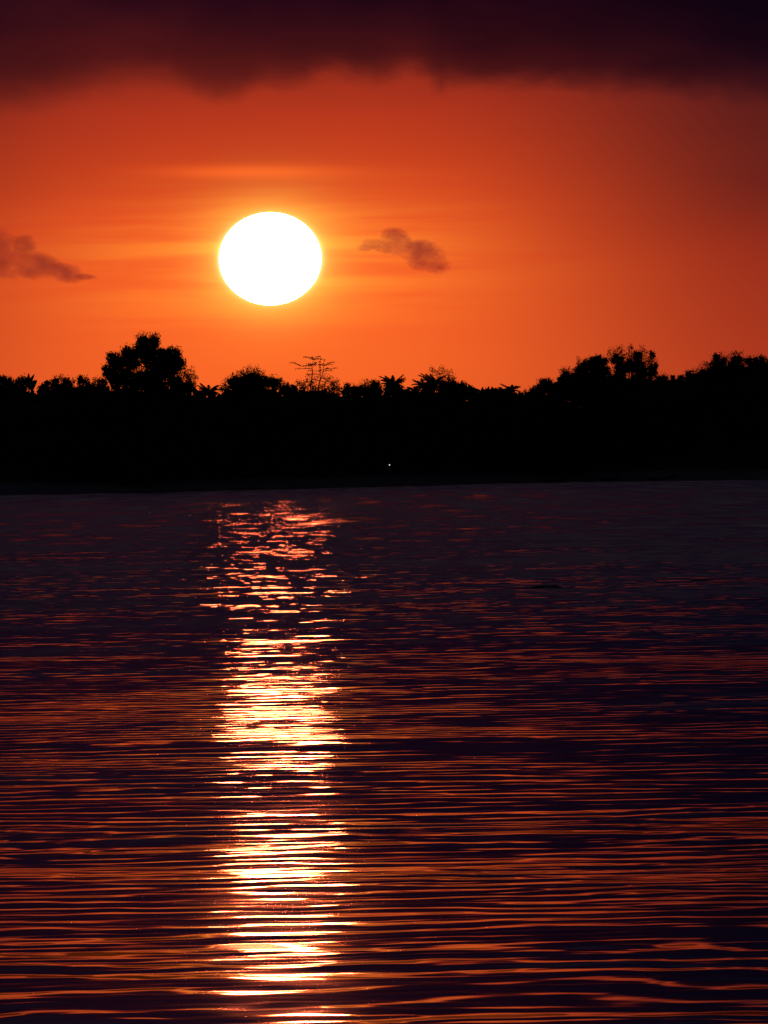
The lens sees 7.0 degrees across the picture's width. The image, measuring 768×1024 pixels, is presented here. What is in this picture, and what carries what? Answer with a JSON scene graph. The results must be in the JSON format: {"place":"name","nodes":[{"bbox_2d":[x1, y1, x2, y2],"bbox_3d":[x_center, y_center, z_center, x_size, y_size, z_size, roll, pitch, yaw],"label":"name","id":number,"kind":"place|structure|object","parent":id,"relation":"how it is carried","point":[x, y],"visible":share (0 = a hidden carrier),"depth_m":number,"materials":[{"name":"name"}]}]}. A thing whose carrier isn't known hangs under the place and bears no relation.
{"place":"outdoors","nodes":[
{"label":"outdoors","id":0,"kind":"place"},
{"bbox_2d":[219,212,320,304],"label":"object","id":1,"kind":"object","parent":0,"point":[270,258],"visible":1,"depth_m":39730.41,"materials":[{"name":"white"}]},
{"bbox_2d":[0,479,767,1023],"bbox_3d":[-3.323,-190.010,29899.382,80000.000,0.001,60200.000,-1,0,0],"label":"water","id":2,"kind":"structure","parent":0,"point":[384,755],"depth_m":33.24,"materials":[{"name":"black liquid"}]},
{"bbox_2d":[530,585,561,587],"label":"rock","id":3,"kind":"object","parent":2,"relation":"in","point":[546,586],"visible":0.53,"depth_m":79.06,"materials":[{"name":"black stone"}]},
{"bbox_2d":[0,469,767,494],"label":"beach","id":4,"kind":"structure","parent":0,"point":[175,485],"depth_m":648.77,"materials":[{"name":"black sand"}]},
{"bbox_2d":[101,331,186,486],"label":"giant tree","id":5,"kind":"object","parent":4,"relation":"on","point":[162,366],"visible":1,"depth_m":598.89,"materials":[{"name":"black plant"}]},
{"bbox_2d":[166,366,198,479],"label":"thin tree","id":6,"kind":"object","parent":4,"relation":"on","point":[187,387],"visible":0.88,"depth_m":614.75,"materials":[{"name":"black plant"}]},
{"bbox_2d":[0,366,767,486],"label":"forest","id":7,"kind":"object","parent":4,"relation":"on","point":[102,426],"visible":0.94,"depth_m":664.24,"materials":[{"name":"black plant"}]},
{"bbox_2d":[0,414,767,482],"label":"hill","id":8,"kind":"structure","parent":0,"point":[706,459],"depth_m":695.69,"materials":[{"name":"black"}]},
{"bbox_2d":[0,374,17,448],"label":"broadleaf tree","id":9,"kind":"object","parent":8,"relation":"on","point":[4,380],"visible":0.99,"depth_m":609.51,"materials":[{"name":"black plant"}]},
{"bbox_2d":[12,373,26,451],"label":"broadleaf tree","id":10,"kind":"object","parent":8,"relation":"on","point":[19,382],"visible":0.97,"depth_m":606.20,"materials":[{"name":"black plant"}]},
{"bbox_2d":[21,373,36,462],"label":"banana plant","id":11,"kind":"object","parent":8,"relation":"on","point":[28,379],"visible":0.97,"depth_m":602.71,"materials":[{"name":"black plant"}]},
{"bbox_2d":[25,381,36,468],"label":"banana plant","id":12,"kind":"object","parent":8,"relation":"on","point":[31,386],"visible":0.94,"depth_m":601.10,"materials":[{"name":"black plant"}]},
{"bbox_2d":[35,379,50,468],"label":"broadleaf tree","id":13,"kind":"object","parent":8,"relation":"on","point":[40,391],"visible":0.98,"depth_m":601.36,"materials":[{"name":"black plant"}]},
{"bbox_2d":[49,374,75,471],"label":"broadleaf tree","id":14,"kind":"object","parent":8,"relation":"on","point":[66,385],"visible":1,"depth_m":600.40,"materials":[{"name":"black plant"}]},
{"bbox_2d":[74,374,107,458],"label":"broadleaf tree","id":15,"kind":"object","parent":8,"relation":"on","point":[81,381],"visible":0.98,"depth_m":602.71,"materials":[{"name":"black plant"}]},
{"bbox_2d":[196,383,221,474],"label":"palm tree","id":16,"kind":"object","parent":8,"relation":"on","point":[209,391],"visible":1,"depth_m":623.47,"materials":[{"name":"black plant"}]},
{"bbox_2d":[218,364,286,476],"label":"bushy tree","id":17,"kind":"object","parent":8,"relation":"on","point":[252,382],"visible":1,"depth_m":632.40,"materials":[{"name":"black plant"}]},
{"bbox_2d":[278,381,299,465],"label":"bushy tree","id":18,"kind":"object","parent":8,"relation":"on","point":[293,389],"visible":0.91,"depth_m":647.91,"materials":[{"name":"black plant"}]},
{"bbox_2d":[292,356,335,473],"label":"layered tree","id":19,"kind":"object","parent":8,"relation":"on","point":[312,364],"visible":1,"depth_m":650.12,"materials":[{"name":"black plant"}]},
{"bbox_2d":[295,374,344,477],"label":"bushy tree","id":20,"kind":"object","parent":8,"relation":"on","point":[318,428],"visible":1,"depth_m":648.64,"materials":[{"name":"black plant"}]},
{"bbox_2d":[341,382,351,466],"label":"tree","id":21,"kind":"object","parent":8,"relation":"on","point":[347,389],"visible":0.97,"depth_m":661.99,"materials":[{"name":"black plant"}]},
{"bbox_2d":[350,383,362,465],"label":"tree","id":22,"kind":"object","parent":8,"relation":"on","point":[357,388],"visible":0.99,"depth_m":664.50,"materials":[{"name":"black plant"}]},
{"bbox_2d":[359,378,383,469],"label":"tree","id":23,"kind":"object","parent":8,"relation":"on","point":[375,387],"visible":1,"depth_m":665.86,"materials":[{"name":"black plant"}]},
{"bbox_2d":[379,374,407,471],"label":"palm tree","id":24,"kind":"object","parent":8,"relation":"on","point":[391,384],"visible":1,"depth_m":672.27,"materials":[{"name":"black plant"}]},
{"bbox_2d":[383,384,404,452],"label":"tree","id":25,"kind":"object","parent":8,"relation":"on","point":[402,388],"visible":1,"depth_m":674.48,"materials":[{"name":"black plant"}]},
{"bbox_2d":[404,385,423,465],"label":"palm tree","id":26,"kind":"object","parent":8,"relation":"on","point":[416,389],"visible":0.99,"depth_m":683.92,"materials":[{"name":"black plant"}]},
{"bbox_2d":[411,377,435,471],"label":"palm tree","id":27,"kind":"object","parent":8,"relation":"on","point":[424,389],"visible":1,"depth_m":687.07,"materials":[{"name":"black plant"}]},
{"bbox_2d":[418,373,446,472],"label":"palm tree","id":28,"kind":"object","parent":8,"relation":"on","point":[436,387],"visible":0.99,"depth_m":690.55,"materials":[{"name":"black plant"}]},
{"bbox_2d":[429,364,459,467],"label":"feathery tree","id":29,"kind":"object","parent":8,"relation":"on","point":[451,383],"visible":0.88,"depth_m":700.51,"materials":[{"name":"black plant"}]},
{"bbox_2d":[450,380,475,472],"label":"tree","id":30,"kind":"object","parent":8,"relation":"on","point":[464,390],"visible":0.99,"depth_m":704.66,"materials":[{"name":"black plant"}]},
{"bbox_2d":[474,387,477,467],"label":"banana plant","id":31,"kind":"object","parent":8,"relation":"on","point":[475,416],"visible":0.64,"depth_m":712.50,"materials":[{"name":"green plant"}]},
{"bbox_2d":[477,387,484,467],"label":"banana plant","id":32,"kind":"object","parent":8,"relation":"on","point":[481,392],"visible":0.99,"depth_m":714.10,"materials":[{"name":"plant"}]},
{"bbox_2d":[483,386,491,462],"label":"banana plant","id":33,"kind":"object","parent":8,"relation":"on","point":[488,390],"visible":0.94,"depth_m":716.63,"materials":[{"name":"plant"}]},
{"bbox_2d":[491,386,500,467],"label":"banana plant","id":34,"kind":"object","parent":8,"relation":"on","point":[494,390],"visible":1,"depth_m":717.12,"materials":[{"name":"plant"}]},
{"bbox_2d":[500,383,520,471],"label":"palm tree","id":35,"kind":"object","parent":8,"relation":"on","point":[512,390],"visible":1,"depth_m":719.01,"materials":[{"name":"black plant"}]},
{"bbox_2d":[516,388,535,468],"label":"palm tree","id":36,"kind":"object","parent":8,"relation":"on","point":[528,395],"visible":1,"depth_m":724.91,"materials":[{"name":"black plant"}]},
{"bbox_2d":[528,383,543,468],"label":"palm tree","id":37,"kind":"object","parent":8,"relation":"on","point":[539,391],"visible":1,"depth_m":727.88,"materials":[{"name":"black plant"}]},
{"bbox_2d":[533,377,561,471],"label":"tree","id":38,"kind":"object","parent":8,"relation":"on","point":[550,386],"visible":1,"depth_m":728.97,"materials":[{"name":"black plant"}]},
{"bbox_2d":[556,366,578,471],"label":"tree","id":39,"kind":"object","parent":8,"relation":"on","point":[563,378],"visible":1,"depth_m":733.31,"materials":[{"name":"black plant"}]},
{"bbox_2d":[568,356,580,460],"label":"thin tree","id":40,"kind":"object","parent":8,"relation":"on","point":[577,363],"visible":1,"depth_m":738.63,"materials":[{"name":"black plant"}]},
{"bbox_2d":[569,353,612,457],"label":"bushy tree","id":41,"kind":"object","parent":8,"relation":"on","point":[598,369],"visible":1,"depth_m":737.21,"materials":[{"name":"black plant"}]},
{"bbox_2d":[603,343,659,440],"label":"airy tree","id":42,"kind":"object","parent":8,"relation":"on","point":[635,364],"visible":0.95,"depth_m":731.83,"materials":[{"name":"black plant"}]},
{"bbox_2d":[653,371,671,381],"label":"tree","id":43,"kind":"object","parent":8,"relation":"on","point":[661,377],"visible":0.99,"depth_m":725.04,"materials":[{"name":"black plant"}]},
{"bbox_2d":[667,375,685,389],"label":"tree","id":44,"kind":"object","parent":8,"relation":"on","point":[677,380],"visible":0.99,"depth_m":719.26,"materials":[{"name":"black plant"}]},
{"bbox_2d":[681,361,709,384],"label":"tree","id":45,"kind":"object","parent":8,"relation":"on","point":[688,374],"visible":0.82,"depth_m":715.73,"materials":[{"name":"black plant"}]},
{"bbox_2d":[704,352,728,417],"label":"bushy tree","id":46,"kind":"object","parent":8,"relation":"on","point":[719,363],"visible":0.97,"depth_m":704.80,"materials":[{"name":"black plant"}]},
{"bbox_2d":[723,350,746,400],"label":"bushy tree","id":47,"kind":"object","parent":8,"relation":"on","point":[734,364],"visible":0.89,"depth_m":698.48,"materials":[{"name":"black plant"}]},
{"bbox_2d":[736,354,767,384],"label":"bushy tree","id":48,"kind":"object","parent":8,"relation":"on","point":[757,362],"visible":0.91,"depth_m":692.45,"materials":[{"name":"black plant"}]},
{"bbox_2d":[0,0,767,400],"label":"sky","id":49,"kind":"structure","parent":0,"point":[492,193],"materials":[{"name":"orange"}]}
]}

